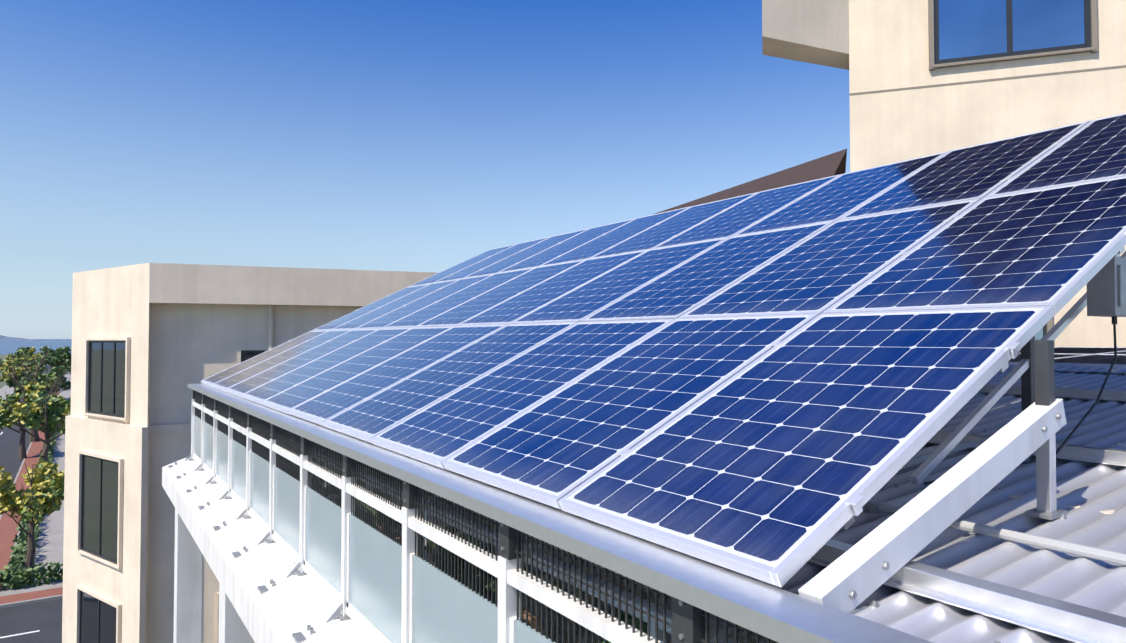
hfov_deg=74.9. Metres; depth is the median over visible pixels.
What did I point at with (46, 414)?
green tree
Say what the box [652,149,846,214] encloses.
tiled roof
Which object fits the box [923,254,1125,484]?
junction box
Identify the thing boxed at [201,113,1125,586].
solar panels
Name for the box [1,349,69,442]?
tree
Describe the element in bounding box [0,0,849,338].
sky
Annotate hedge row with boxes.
[0,429,62,590]
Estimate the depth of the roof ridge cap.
6.06 m
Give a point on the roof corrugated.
(1092, 489)
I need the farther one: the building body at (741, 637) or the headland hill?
the headland hill
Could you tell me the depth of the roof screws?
2.45 m
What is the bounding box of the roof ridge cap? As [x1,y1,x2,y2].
[1007,365,1125,372]
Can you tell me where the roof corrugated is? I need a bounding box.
[212,369,1125,642]
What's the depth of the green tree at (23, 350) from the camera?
210.91 m
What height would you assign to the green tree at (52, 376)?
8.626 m
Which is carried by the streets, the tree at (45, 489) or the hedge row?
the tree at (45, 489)
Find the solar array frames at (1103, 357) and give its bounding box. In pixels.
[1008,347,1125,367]
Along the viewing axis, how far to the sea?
1537.96 m
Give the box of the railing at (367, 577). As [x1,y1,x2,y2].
[168,383,932,642]
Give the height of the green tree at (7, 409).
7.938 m
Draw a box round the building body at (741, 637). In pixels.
[293,436,1113,642]
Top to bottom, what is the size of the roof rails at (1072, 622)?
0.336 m
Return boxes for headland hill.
[0,335,41,340]
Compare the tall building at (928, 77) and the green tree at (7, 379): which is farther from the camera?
the green tree at (7, 379)
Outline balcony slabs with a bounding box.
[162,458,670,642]
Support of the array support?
on the roof corrugated
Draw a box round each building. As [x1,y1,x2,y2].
[62,263,436,642]
[762,0,1125,346]
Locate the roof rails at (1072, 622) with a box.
[808,384,1125,642]
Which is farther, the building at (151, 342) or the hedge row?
the hedge row
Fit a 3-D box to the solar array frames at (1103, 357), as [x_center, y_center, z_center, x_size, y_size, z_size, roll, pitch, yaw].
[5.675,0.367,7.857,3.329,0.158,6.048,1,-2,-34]
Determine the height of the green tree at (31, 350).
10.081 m
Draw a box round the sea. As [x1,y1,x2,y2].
[0,339,71,353]
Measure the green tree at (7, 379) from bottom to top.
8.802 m
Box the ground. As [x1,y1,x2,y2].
[0,354,14,388]
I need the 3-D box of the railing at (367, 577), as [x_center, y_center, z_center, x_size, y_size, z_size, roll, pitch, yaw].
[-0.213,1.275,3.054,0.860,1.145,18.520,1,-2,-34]
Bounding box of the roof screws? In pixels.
[870,374,1121,642]
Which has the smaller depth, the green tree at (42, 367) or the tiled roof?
the tiled roof
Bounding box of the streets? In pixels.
[0,364,70,642]
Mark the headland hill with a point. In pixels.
(4, 338)
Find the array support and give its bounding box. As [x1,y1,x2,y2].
[798,247,1125,613]
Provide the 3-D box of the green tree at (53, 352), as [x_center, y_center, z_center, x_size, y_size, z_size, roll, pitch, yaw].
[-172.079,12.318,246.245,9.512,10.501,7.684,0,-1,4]
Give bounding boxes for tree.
[0,354,52,374]
[0,359,46,402]
[0,378,64,458]
[0,458,64,572]
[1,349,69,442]
[4,385,70,475]
[5,347,46,366]
[8,346,47,358]
[15,362,70,394]
[40,344,64,371]
[46,346,71,380]
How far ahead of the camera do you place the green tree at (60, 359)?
190.35 m
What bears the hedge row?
on the ground

